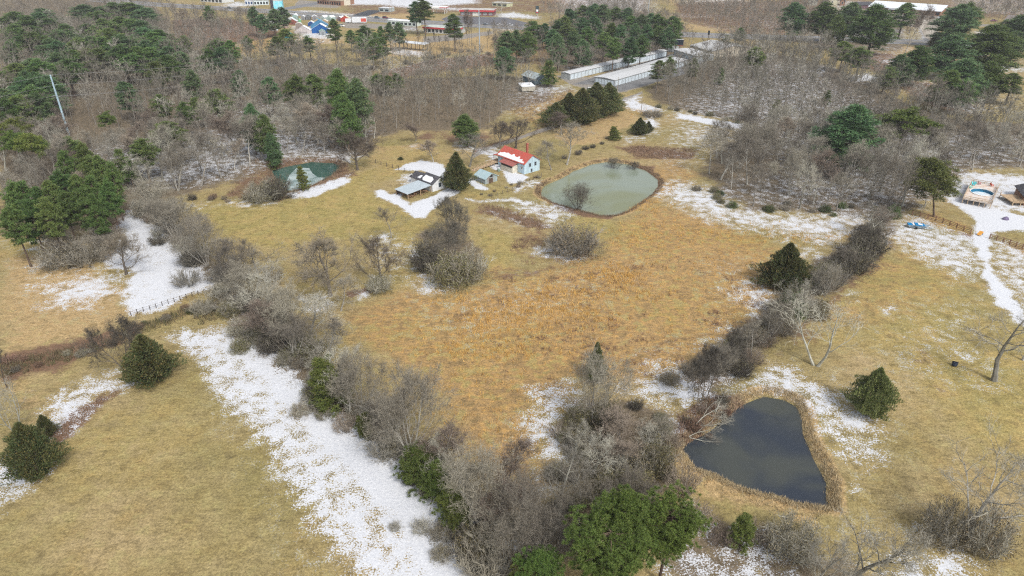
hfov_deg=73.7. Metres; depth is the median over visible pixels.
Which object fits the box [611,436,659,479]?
shrub
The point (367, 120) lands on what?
bare tree
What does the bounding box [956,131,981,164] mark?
bare tree
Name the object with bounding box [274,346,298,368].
shrub
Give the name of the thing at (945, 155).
bare tree
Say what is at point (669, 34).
pine tree
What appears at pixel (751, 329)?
bare tree
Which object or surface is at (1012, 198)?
back porch
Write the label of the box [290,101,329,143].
bare tree
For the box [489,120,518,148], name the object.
bare tree
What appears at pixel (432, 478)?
pine tree
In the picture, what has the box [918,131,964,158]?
bare tree
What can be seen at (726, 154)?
bare tree
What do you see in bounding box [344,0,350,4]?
cream building
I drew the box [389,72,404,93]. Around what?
pine tree
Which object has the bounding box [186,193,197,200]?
shrub
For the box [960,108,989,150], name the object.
bare tree
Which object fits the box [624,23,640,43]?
pine tree
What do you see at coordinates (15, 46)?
pine tree
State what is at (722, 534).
shrub
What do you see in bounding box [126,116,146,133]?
bare tree
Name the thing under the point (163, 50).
pine tree
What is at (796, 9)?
pine tree
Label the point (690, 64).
pine tree
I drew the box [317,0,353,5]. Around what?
arched shop row
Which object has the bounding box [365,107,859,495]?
orange grass
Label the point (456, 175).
cedar tree
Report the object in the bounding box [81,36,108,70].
pine tree
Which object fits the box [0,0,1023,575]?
ground
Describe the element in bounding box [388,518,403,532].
shrub
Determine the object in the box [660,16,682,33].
pine tree
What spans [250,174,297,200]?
shrub
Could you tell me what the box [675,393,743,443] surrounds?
pond brush
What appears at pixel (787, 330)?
shrub
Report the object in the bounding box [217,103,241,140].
bare tree
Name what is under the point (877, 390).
cedar tree
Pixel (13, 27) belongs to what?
pine tree
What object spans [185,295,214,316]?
shrub
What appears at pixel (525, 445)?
bare tree
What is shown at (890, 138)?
bare tree
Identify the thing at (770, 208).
shrub
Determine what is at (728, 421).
fallen limb
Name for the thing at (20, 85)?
pine tree
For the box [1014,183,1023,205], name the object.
brick house
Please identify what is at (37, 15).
pine tree
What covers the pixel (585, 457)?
shrub
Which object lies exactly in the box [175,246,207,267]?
shrub
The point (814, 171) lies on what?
bare tree
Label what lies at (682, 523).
pine tree
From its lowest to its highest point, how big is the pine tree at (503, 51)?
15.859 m
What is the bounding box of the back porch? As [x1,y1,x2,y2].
[999,192,1023,205]
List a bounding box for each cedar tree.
[0,421,73,487]
[35,414,61,436]
[116,334,190,389]
[438,152,478,189]
[533,102,576,126]
[552,92,587,122]
[557,87,604,123]
[586,82,623,117]
[586,341,607,379]
[604,82,625,113]
[627,117,650,134]
[646,121,654,131]
[745,242,819,296]
[838,367,902,422]
[926,34,940,47]
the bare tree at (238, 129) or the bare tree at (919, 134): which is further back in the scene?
the bare tree at (238, 129)
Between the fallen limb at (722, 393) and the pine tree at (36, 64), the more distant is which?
the pine tree at (36, 64)
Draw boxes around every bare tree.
[0,122,14,168]
[0,124,38,172]
[0,167,18,199]
[0,176,26,221]
[0,349,10,387]
[0,370,37,430]
[2,163,39,183]
[3,113,32,153]
[6,155,31,186]
[18,155,43,188]
[20,128,45,175]
[21,116,43,131]
[21,162,42,188]
[26,112,80,140]
[26,161,61,187]
[32,145,57,171]
[35,117,60,164]
[42,226,74,257]
[44,126,79,139]
[47,133,82,158]
[48,144,77,173]
[51,131,79,165]
[61,169,91,189]
[67,313,152,373]
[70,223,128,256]
[78,127,106,151]
[82,135,109,156]
[89,131,129,168]
[95,127,126,148]
[96,231,153,274]
[113,133,153,162]
[120,153,153,186]
[120,175,188,220]
[125,121,147,138]
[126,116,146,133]
[134,106,160,128]
[135,196,189,233]
[141,119,158,133]
[141,193,205,239]
[147,123,193,172]
[147,125,180,179]
[150,116,181,132]
[151,144,192,190]
[156,139,191,181]
[161,212,224,265]
[172,110,188,128]
[173,8,189,26]
[173,117,209,147]
[176,209,213,244]
[178,132,203,165]
[182,130,229,185]
[186,98,215,134]
[186,137,209,171]
[188,106,217,145]
[188,235,239,269]
[191,132,238,177]
[195,234,273,289]
[204,112,241,154]
[206,17,225,32]
[207,110,238,158]
[212,257,263,300]
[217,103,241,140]
[219,121,250,160]
[221,240,301,292]
[224,138,246,170]
[226,112,283,159]
[227,272,276,323]
[229,299,291,340]
[230,6,243,18]
[230,115,245,149]
[234,257,294,300]
[239,115,275,164]
[243,96,263,118]
[244,275,317,337]
[257,107,275,123]
[264,311,320,356]
[267,99,292,138]
[270,102,311,142]
[275,290,350,336]
[276,115,299,151]
[281,224,365,298]
[285,314,357,360]
[287,93,314,135]
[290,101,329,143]
[291,110,328,153]
[301,329,355,363]
[307,121,333,152]
[310,92,330,134]
[312,103,339,143]
[317,341,364,402]
[321,131,385,170]
[323,368,372,417]
[326,117,351,152]
[326,338,388,413]
[330,273,363,310]
[343,233,408,280]
[348,385,390,430]
[355,353,465,456]
[356,108,373,143]
[358,392,419,438]
[368,103,388,137]
[370,205,410,237]
[401,123,421,140]
[404,37,412,63]
[411,415,472,475]
[415,139,438,161]
[416,217,483,260]
[420,432,459,475]
[426,193,470,243]
[437,426,536,528]
[439,442,490,519]
[454,131,495,166]
[461,9,472,39]
[467,17,473,44]
[467,467,534,541]
[469,498,525,571]
[484,432,541,486]
[486,456,574,558]
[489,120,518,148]
[490,33,498,59]
[493,116,547,147]
[493,454,540,509]
[495,0,506,11]
[508,490,597,563]
[524,438,600,524]
[535,140,558,169]
[544,112,569,134]
[547,119,596,164]
[551,460,599,512]
[556,416,598,452]
[561,181,600,209]
[567,475,620,504]
[568,337,639,424]
[577,427,631,478]
[592,402,647,449]
[600,433,650,469]
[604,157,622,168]
[611,461,663,502]
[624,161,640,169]
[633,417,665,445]
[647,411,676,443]
[683,341,741,403]
[690,361,710,404]
[693,128,730,173]
[702,334,742,375]
[703,118,729,154]
[707,128,731,163]
[715,122,737,150]
[716,142,738,171]
[718,137,749,179]
[719,134,758,184]
[719,155,748,188]
[721,327,749,366]
[725,103,763,134]
[728,120,758,159]
[730,95,760,124]
[733,123,764,168]
[735,105,755,126]
[738,319,767,355]
[739,120,760,148]
[742,116,783,163]
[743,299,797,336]
[744,164,772,206]
[745,140,782,171]
[747,160,785,197]
[748,150,782,190]
[753,107,785,136]
[758,122,777,158]
[759,104,788,139]
[759,287,868,366]
[766,103,794,136]
[768,136,794,173]
[774,115,801,156]
[774,277,823,313]
[778,117,799,147]
[779,130,796,156]
[780,106,801,142]
[780,116,812,147]
[781,142,815,194]
[783,135,830,182]
[785,135,810,166]
[786,146,811,184]
[787,524,865,575]
[792,109,818,143]
[793,159,834,208]
[795,120,814,145]
[797,132,821,175]
[801,157,827,191]
[805,105,828,151]
[806,147,843,204]
[807,106,838,131]
[808,121,839,172]
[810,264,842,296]
[813,119,828,138]
[821,167,848,200]
[824,131,881,172]
[824,170,860,210]
[828,149,853,179]
[836,503,939,575]
[837,147,881,196]
[837,246,862,269]
[839,138,869,187]
[843,156,867,186]
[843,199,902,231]
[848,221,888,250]
[857,143,896,196]
[859,127,899,177]
[860,163,889,204]
[862,101,888,126]
[873,141,906,191]
[875,121,906,151]
[877,120,910,157]
[878,147,931,206]
[882,138,911,180]
[895,172,915,206]
[898,121,916,149]
[899,142,932,194]
[900,131,927,156]
[901,153,929,199]
[902,3,935,52]
[902,135,942,160]
[903,110,931,154]
[905,131,927,156]
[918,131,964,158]
[920,128,938,156]
[925,114,949,136]
[926,118,958,156]
[929,137,960,157]
[930,147,954,181]
[933,413,1023,536]
[934,116,965,151]
[945,105,970,148]
[951,117,991,153]
[952,138,980,169]
[952,298,1023,381]
[956,123,997,169]
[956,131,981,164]
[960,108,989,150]
[973,108,997,147]
[975,124,997,157]
[980,131,1009,159]
[981,123,1014,163]
[992,112,1023,152]
[1002,125,1023,161]
[1004,132,1023,166]
[1007,108,1023,144]
[1007,124,1023,153]
[1013,310,1023,360]
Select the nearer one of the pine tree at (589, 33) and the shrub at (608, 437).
the shrub at (608, 437)
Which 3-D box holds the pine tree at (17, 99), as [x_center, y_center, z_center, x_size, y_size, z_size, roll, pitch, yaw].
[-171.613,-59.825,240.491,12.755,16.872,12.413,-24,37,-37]
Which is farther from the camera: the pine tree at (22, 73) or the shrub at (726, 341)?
the pine tree at (22, 73)
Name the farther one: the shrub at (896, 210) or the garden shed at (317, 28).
the garden shed at (317, 28)
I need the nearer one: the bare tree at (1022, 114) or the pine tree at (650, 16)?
the bare tree at (1022, 114)
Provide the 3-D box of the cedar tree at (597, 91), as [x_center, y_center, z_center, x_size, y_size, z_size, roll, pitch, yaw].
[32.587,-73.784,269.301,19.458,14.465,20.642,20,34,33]
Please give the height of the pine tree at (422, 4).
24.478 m
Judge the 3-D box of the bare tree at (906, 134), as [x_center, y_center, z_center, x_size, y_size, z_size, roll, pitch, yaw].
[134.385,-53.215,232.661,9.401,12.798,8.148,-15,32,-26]
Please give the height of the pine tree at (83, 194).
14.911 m
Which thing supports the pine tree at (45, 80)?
on the ground at (212, 458)
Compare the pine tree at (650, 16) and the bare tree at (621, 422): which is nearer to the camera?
the bare tree at (621, 422)
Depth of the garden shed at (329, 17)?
532.27 m
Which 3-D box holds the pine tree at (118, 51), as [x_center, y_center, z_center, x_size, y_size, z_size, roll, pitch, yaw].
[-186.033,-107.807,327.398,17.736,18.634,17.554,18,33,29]
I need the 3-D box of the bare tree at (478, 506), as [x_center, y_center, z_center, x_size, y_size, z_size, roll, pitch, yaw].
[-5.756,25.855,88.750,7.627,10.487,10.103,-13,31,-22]
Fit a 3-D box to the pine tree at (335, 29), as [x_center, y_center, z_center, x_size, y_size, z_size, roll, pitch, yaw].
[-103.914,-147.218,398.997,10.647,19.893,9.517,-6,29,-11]
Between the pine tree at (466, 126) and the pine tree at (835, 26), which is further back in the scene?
the pine tree at (835, 26)
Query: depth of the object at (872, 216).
168.70 m
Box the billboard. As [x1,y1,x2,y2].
[675,39,683,48]
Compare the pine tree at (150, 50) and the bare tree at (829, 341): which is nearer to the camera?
the bare tree at (829, 341)
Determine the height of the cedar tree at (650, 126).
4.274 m
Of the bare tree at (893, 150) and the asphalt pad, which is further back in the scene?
the asphalt pad
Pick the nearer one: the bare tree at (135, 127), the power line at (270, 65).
the bare tree at (135, 127)
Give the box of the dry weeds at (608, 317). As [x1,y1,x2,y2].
[448,255,771,388]
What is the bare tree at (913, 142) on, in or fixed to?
on the ground at (212, 458)
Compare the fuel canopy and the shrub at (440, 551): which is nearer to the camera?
the shrub at (440, 551)
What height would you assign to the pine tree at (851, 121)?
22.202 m
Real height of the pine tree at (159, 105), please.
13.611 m
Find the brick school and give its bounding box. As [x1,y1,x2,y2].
[868,0,947,15]
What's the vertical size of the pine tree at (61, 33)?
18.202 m
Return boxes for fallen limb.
[689,421,722,442]
[696,399,733,430]
[705,383,735,410]
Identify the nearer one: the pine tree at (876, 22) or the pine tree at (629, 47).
the pine tree at (629, 47)
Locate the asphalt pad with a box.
[352,10,379,15]
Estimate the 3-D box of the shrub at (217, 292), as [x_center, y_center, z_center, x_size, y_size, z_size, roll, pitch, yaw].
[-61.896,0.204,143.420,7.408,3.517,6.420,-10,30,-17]
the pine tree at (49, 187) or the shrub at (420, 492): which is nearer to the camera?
the shrub at (420, 492)
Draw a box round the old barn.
[521,70,545,84]
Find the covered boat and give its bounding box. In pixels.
[906,222,932,228]
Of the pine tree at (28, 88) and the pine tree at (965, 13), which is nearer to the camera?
the pine tree at (28, 88)
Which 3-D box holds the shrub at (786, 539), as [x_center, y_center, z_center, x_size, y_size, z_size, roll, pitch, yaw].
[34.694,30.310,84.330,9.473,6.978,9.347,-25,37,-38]
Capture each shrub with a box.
[0,352,17,364]
[11,365,21,372]
[17,354,31,361]
[27,236,95,273]
[32,361,44,368]
[54,234,116,267]
[62,349,71,356]
[74,348,89,359]
[125,202,152,219]
[129,320,145,329]
[137,213,151,222]
[146,231,168,245]
[147,211,179,225]
[149,226,164,236]
[158,216,187,233]
[159,314,171,321]
[167,236,195,252]
[167,264,204,287]
[173,252,200,266]
[174,244,209,264]
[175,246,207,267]
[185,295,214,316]
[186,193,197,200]
[200,283,230,297]
[202,263,232,283]
[202,301,218,312]
[210,294,244,312]
[212,260,236,278]
[212,282,231,292]
[214,299,244,319]
[221,314,255,338]
[227,335,251,356]
[236,292,262,313]
[238,176,283,205]
[238,321,268,350]
[241,305,265,315]
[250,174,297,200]
[252,331,289,356]
[258,268,283,281]
[269,321,300,346]
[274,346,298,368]
[281,330,328,363]
[284,351,305,368]
[286,399,309,419]
[288,356,307,371]
[296,383,334,406]
[298,385,314,404]
[299,370,313,394]
[301,351,332,370]
[307,399,322,416]
[311,387,342,409]
[311,406,332,420]
[332,410,355,434]
[342,399,371,426]
[357,432,404,468]
[364,271,395,295]
[368,424,394,440]
[376,419,405,436]
[377,435,412,465]
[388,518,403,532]
[404,235,446,273]
[408,511,436,535]
[417,486,435,498]
[423,518,452,547]
[424,248,482,293]
[427,542,454,566]
[445,530,515,575]
[446,516,475,539]
[447,519,491,570]
[454,243,496,284]
[460,527,500,562]
[470,561,492,575]
[534,501,566,537]
[536,214,608,267]
[541,459,571,484]
[542,468,559,481]
[545,418,573,440]
[545,495,576,517]
[554,428,575,445]
[559,432,588,452]
[561,399,597,438]
[565,441,597,468]
[567,491,589,511]
[582,392,626,440]
[582,464,602,482]
[585,462,625,511]
[601,432,615,443]
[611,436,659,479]
[618,464,666,500]
[627,396,644,411]
[638,108,665,118]
[638,433,685,481]
[643,422,667,442]
[652,409,667,421]
[658,368,683,388]
[661,429,683,447]
[663,457,705,498]
[678,360,703,375]
[680,417,704,437]
[682,415,693,423]
[685,496,723,534]
[691,184,701,190]
[694,350,733,379]
[696,402,712,413]
[701,397,713,407]
[706,111,714,116]
[707,356,739,372]
[708,185,719,193]
[709,519,734,548]
[711,192,722,199]
[715,197,725,203]
[716,394,730,406]
[717,189,728,195]
[718,410,727,419]
[723,334,747,352]
[723,353,757,380]
[725,200,741,208]
[727,343,752,359]
[731,325,768,346]
[743,321,775,348]
[743,348,767,366]
[746,321,781,347]
[747,516,772,546]
[757,504,830,574]
[759,312,783,327]
[762,315,800,340]
[763,203,775,212]
[769,308,797,330]
[770,292,805,312]
[775,288,812,321]
[779,203,789,211]
[783,199,791,204]
[791,285,813,297]
[806,276,837,294]
[808,293,833,322]
[811,257,856,291]
[812,263,841,282]
[815,259,845,276]
[818,204,834,212]
[828,238,882,281]
[828,257,851,272]
[838,201,847,209]
[846,225,894,259]
[863,219,883,229]
[865,219,887,230]
[871,205,899,221]
[877,201,900,214]
[886,204,903,219]
[913,488,983,558]
[951,494,1023,569]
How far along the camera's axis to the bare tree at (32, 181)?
184.22 m
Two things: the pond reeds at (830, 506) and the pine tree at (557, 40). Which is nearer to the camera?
the pond reeds at (830, 506)
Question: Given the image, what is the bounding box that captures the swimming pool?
[970,188,993,195]
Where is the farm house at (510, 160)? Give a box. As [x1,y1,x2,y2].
[489,143,540,173]
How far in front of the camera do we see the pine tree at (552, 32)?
369.47 m
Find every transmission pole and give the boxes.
[50,75,67,130]
[478,10,479,53]
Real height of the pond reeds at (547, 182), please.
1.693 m
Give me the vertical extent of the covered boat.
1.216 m
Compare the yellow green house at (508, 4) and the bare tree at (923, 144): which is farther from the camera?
the yellow green house at (508, 4)
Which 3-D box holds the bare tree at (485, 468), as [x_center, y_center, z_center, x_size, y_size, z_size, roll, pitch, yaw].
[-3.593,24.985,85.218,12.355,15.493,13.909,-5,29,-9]
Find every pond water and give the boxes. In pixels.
[272,162,339,186]
[541,162,657,215]
[683,397,827,505]
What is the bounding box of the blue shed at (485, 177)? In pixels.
[474,169,498,183]
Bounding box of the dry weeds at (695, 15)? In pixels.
[175,0,824,201]
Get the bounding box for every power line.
[53,15,461,74]
[58,18,476,84]
[63,34,449,95]
[73,26,478,95]
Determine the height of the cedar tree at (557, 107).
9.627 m
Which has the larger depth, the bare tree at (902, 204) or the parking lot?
the parking lot
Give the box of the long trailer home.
[387,19,420,26]
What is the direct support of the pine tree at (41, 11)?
on the ground at (212, 458)
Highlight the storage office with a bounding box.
[666,46,678,51]
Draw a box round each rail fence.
[912,210,971,233]
[989,234,1023,248]
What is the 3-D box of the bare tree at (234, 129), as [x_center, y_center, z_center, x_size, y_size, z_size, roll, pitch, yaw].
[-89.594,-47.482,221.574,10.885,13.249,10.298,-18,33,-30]
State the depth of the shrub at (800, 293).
141.20 m
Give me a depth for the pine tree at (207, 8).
492.95 m
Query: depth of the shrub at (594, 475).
96.71 m
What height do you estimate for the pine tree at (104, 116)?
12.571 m
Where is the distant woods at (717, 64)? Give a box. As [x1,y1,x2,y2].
[0,5,1023,142]
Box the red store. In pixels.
[459,8,496,15]
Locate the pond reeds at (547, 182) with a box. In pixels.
[266,157,665,216]
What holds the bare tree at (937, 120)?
on the ground at (212, 458)
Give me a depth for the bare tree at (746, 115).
238.34 m
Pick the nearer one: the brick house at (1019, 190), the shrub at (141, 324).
the shrub at (141, 324)
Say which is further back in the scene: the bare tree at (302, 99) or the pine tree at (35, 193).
the bare tree at (302, 99)
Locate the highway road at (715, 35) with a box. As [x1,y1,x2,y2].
[89,0,971,46]
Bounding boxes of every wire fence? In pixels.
[129,288,211,315]
[496,173,541,195]
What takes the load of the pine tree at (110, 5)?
on the ground at (212, 458)
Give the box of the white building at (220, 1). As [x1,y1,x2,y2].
[201,0,233,2]
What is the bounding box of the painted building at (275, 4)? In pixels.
[270,0,283,8]
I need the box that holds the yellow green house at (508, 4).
[492,1,512,6]
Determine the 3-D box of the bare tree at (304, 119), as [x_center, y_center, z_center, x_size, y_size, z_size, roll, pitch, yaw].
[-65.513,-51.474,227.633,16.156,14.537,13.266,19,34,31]
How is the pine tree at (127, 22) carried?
on the ground at (212, 458)
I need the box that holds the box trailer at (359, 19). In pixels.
[351,17,366,22]
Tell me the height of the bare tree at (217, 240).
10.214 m
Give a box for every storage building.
[561,49,667,79]
[594,57,686,85]
[673,48,713,60]
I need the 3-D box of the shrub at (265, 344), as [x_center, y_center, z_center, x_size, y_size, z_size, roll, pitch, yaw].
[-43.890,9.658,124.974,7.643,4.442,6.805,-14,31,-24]
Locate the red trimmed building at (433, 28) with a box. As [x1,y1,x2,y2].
[422,25,464,33]
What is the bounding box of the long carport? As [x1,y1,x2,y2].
[393,40,428,49]
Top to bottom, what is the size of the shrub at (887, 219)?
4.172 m
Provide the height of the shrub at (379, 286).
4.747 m
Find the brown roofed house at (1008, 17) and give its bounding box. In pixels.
[1004,15,1016,23]
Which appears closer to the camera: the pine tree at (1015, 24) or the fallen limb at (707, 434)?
the fallen limb at (707, 434)
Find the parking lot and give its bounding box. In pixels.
[442,16,526,25]
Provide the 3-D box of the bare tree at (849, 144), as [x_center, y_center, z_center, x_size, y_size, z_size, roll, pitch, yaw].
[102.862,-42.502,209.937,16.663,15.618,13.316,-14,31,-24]
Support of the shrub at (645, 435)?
on the ground at (212, 458)
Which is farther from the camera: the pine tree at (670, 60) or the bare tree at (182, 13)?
the bare tree at (182, 13)
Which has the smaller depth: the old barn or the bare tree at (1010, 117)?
the bare tree at (1010, 117)
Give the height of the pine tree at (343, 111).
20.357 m
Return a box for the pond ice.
[284,168,323,190]
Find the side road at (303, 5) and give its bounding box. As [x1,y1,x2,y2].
[276,2,317,9]
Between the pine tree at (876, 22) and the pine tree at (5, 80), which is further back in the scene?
the pine tree at (876, 22)
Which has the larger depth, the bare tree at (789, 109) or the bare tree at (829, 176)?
the bare tree at (789, 109)
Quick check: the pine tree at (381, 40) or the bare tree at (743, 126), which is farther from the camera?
the pine tree at (381, 40)
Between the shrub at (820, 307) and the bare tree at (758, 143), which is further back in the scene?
the bare tree at (758, 143)
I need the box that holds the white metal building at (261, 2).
[253,0,268,4]
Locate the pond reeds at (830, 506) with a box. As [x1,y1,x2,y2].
[670,385,844,521]
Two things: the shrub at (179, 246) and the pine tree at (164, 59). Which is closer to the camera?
the shrub at (179, 246)
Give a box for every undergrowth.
[0,44,1023,211]
[164,218,882,575]
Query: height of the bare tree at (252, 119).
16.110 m
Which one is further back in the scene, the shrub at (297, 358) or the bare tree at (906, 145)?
the bare tree at (906, 145)
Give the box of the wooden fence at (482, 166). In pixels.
[470,160,494,171]
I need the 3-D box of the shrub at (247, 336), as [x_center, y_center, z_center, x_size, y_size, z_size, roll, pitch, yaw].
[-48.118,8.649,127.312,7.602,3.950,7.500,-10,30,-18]
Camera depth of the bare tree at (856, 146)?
195.87 m
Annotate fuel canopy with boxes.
[431,6,448,12]
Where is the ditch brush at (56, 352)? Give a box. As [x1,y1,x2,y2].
[0,292,224,377]
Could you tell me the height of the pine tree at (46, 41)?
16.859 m
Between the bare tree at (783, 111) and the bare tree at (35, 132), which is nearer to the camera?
the bare tree at (35, 132)
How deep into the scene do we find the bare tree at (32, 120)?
228.03 m
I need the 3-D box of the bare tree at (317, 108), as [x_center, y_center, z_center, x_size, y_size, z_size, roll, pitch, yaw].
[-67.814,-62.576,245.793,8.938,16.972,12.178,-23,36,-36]
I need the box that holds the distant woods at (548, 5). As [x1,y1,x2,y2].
[0,0,1023,72]
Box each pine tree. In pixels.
[0,11,30,28]
[0,16,18,29]
[0,23,21,40]
[0,40,25,62]
[0,71,14,91]
[0,88,26,112]
[0,97,25,121]
[0,116,34,167]
[0,130,26,179]
[0,180,27,236]
[0,203,35,266]
[2,62,30,83]
[6,36,37,53]
[6,76,36,97]
[6,94,44,128]
[11,57,37,75]
[11,70,28,99]
[12,84,52,122]
[13,132,48,176]
[13,180,42,234]
[14,15,41,27]
[15,25,48,53]
[17,198,48,253]
[19,31,48,61]
[24,57,56,76]
[25,186,54,239]
[26,92,54,135]
[27,71,56,113]
[28,17,61,36]
[29,12,56,25]
[31,139,49,175]
[33,8,62,21]
[33,38,61,60]
[33,196,71,257]
[35,74,72,115]
[37,179,67,241]
[44,40,72,62]
[44,51,80,84]
[45,30,71,50]
[48,169,74,193]
[49,23,78,33]
[51,57,88,97]
[51,189,80,240]
[55,150,79,175]
[57,136,85,157]
[60,31,86,40]
[61,49,89,81]
[65,4,93,19]
[65,37,92,70]
[67,174,94,234]
[70,187,106,230]
[72,142,94,166]
[74,23,91,39]
[75,48,100,79]
[75,155,101,198]
[81,10,113,22]
[81,25,102,35]
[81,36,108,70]
[82,47,115,81]
[83,6,110,19]
[84,174,113,227]
[85,193,112,256]
[89,154,117,210]
[90,36,112,67]
[91,18,121,33]
[94,27,127,45]
[96,111,116,144]
[98,176,124,227]
[100,2,132,18]
[100,160,127,220]
[102,34,138,49]
[104,43,130,81]
[109,16,127,27]
[110,2,146,17]
[111,149,137,183]
[112,52,148,84]
[114,81,144,119]
[116,18,141,35]
[121,4,156,17]
[121,159,139,187]
[124,46,154,79]
[126,137,161,182]
[127,7,165,24]
[128,20,155,34]
[129,27,153,40]
[136,31,167,46]
[136,39,157,50]
[142,29,178,44]
[142,46,160,62]
[143,61,172,94]
[145,94,174,118]
[147,55,184,92]
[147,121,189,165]
[152,46,184,80]
[154,39,181,52]
[170,51,194,84]
[174,101,195,135]
[178,35,192,53]
[179,69,206,102]
[188,97,204,129]
[194,48,220,84]
[201,99,219,125]
[202,5,215,27]
[202,89,235,116]
[203,38,225,50]
[207,47,235,83]
[221,40,241,70]
[229,70,249,106]
[239,102,259,154]
[241,35,254,56]
[246,6,260,36]
[252,113,279,160]
[255,14,269,38]
[258,76,283,111]
[262,132,282,168]
[264,8,284,35]
[264,36,286,61]
[267,157,280,169]
[273,7,290,26]
[274,28,297,60]
[281,73,307,103]
[296,165,311,190]
[300,35,316,58]
[300,73,327,121]
[305,353,353,418]
[321,68,348,119]
[325,19,342,52]
[328,92,362,150]
[344,30,355,50]
[344,78,374,142]
[353,32,368,58]
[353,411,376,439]
[354,25,375,40]
[361,39,383,69]
[366,73,385,85]
[369,32,380,59]
[375,37,390,64]
[377,26,386,41]
[378,75,395,95]
[382,22,393,49]
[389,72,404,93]
[392,22,406,49]
[392,438,445,497]
[406,1,425,31]
[413,0,434,34]
[419,458,455,503]
[430,482,469,516]
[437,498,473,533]
[443,13,462,51]
[451,113,480,146]
[494,31,516,54]
[494,46,516,79]
[506,29,524,60]
[509,555,538,575]
[511,544,566,575]
[515,31,538,61]
[522,21,541,47]
[535,23,549,49]
[539,59,561,86]
[543,28,557,59]
[547,32,568,70]
[552,20,563,35]
[557,14,573,27]
[558,24,577,41]
[559,489,664,575]
[560,8,579,27]
[564,31,581,61]
[572,17,591,37]
[572,39,593,66]
[574,5,589,19]
[581,28,595,50]
[585,3,600,23]
[587,15,604,41]
[588,483,665,575]
[591,4,612,22]
[593,32,612,61]
[600,22,615,39]
[604,37,622,71]
[607,6,622,21]
[608,126,622,140]
[613,24,628,56]
[617,7,634,24]
[620,36,639,67]
[622,15,635,30]
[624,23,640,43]
[629,14,647,36]
[632,479,716,575]
[634,35,651,64]
[637,24,654,47]
[645,13,659,26]
[648,13,668,29]
[648,60,669,88]
[651,25,663,50]
[658,27,678,56]
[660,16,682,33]
[666,56,676,86]
[667,17,683,38]
[685,58,699,79]
[714,67,724,83]
[723,512,757,555]
[732,27,745,40]
[742,46,766,78]
[776,2,813,38]
[806,0,843,42]
[808,102,886,172]
[821,90,831,104]
[822,15,846,48]
[829,41,853,71]
[837,1,864,40]
[842,46,877,76]
[845,3,902,51]
[874,67,900,90]
[874,105,943,160]
[885,54,916,84]
[889,2,920,37]
[902,45,936,85]
[903,155,962,216]
[923,3,980,40]
[924,69,961,105]
[927,34,983,73]
[936,58,993,101]
[943,78,980,114]
[962,1,984,25]
[964,22,1023,68]
[975,60,1012,98]
[984,14,1023,56]
[998,72,1023,104]
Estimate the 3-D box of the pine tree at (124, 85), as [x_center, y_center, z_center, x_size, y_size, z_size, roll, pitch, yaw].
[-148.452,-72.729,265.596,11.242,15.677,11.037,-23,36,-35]
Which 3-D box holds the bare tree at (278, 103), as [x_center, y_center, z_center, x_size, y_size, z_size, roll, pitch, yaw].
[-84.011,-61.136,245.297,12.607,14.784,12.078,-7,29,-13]
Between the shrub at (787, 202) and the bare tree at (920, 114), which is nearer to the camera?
the shrub at (787, 202)
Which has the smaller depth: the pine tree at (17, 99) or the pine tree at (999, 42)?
the pine tree at (17, 99)
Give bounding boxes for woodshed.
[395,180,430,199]
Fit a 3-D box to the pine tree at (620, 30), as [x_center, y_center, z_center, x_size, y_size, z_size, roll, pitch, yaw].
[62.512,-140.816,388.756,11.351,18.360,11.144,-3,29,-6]
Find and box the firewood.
[400,188,427,196]
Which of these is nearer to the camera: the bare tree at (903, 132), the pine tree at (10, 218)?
the pine tree at (10, 218)
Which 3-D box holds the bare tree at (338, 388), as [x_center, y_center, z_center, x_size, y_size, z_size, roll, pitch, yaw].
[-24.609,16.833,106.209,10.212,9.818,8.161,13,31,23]
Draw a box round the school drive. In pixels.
[884,18,939,39]
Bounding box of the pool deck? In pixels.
[962,179,999,208]
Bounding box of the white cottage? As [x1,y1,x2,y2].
[409,171,445,191]
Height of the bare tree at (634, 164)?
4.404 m
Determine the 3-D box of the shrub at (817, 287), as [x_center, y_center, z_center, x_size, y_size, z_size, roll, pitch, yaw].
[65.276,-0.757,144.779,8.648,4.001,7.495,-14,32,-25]
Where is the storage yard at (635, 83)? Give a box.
[575,54,702,91]
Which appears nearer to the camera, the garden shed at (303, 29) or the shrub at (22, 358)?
the shrub at (22, 358)
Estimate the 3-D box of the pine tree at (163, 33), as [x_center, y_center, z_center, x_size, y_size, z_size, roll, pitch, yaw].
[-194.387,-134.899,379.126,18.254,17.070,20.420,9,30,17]
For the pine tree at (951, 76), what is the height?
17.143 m
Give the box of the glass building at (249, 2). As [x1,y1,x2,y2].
[245,0,253,4]
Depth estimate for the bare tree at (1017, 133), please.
227.70 m
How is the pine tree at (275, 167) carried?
on the ground at (212, 458)
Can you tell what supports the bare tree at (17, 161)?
on the ground at (212, 458)
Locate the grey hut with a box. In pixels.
[379,7,394,11]
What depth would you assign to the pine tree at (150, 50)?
327.94 m
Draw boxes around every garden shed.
[289,18,297,24]
[294,25,311,32]
[295,22,302,29]
[310,19,327,28]
[312,23,329,32]
[319,29,325,34]
[327,15,335,20]
[340,15,349,21]
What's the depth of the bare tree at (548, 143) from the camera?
212.64 m
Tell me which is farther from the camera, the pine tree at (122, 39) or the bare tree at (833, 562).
the pine tree at (122, 39)
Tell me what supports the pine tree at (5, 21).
on the ground at (212, 458)
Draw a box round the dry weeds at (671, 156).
[53,145,696,436]
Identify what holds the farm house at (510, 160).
on the ground at (212, 458)
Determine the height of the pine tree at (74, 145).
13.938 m
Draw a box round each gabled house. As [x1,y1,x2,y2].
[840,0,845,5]
[856,2,871,8]
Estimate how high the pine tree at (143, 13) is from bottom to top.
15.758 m
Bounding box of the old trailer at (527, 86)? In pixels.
[518,82,534,90]
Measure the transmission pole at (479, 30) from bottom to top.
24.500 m

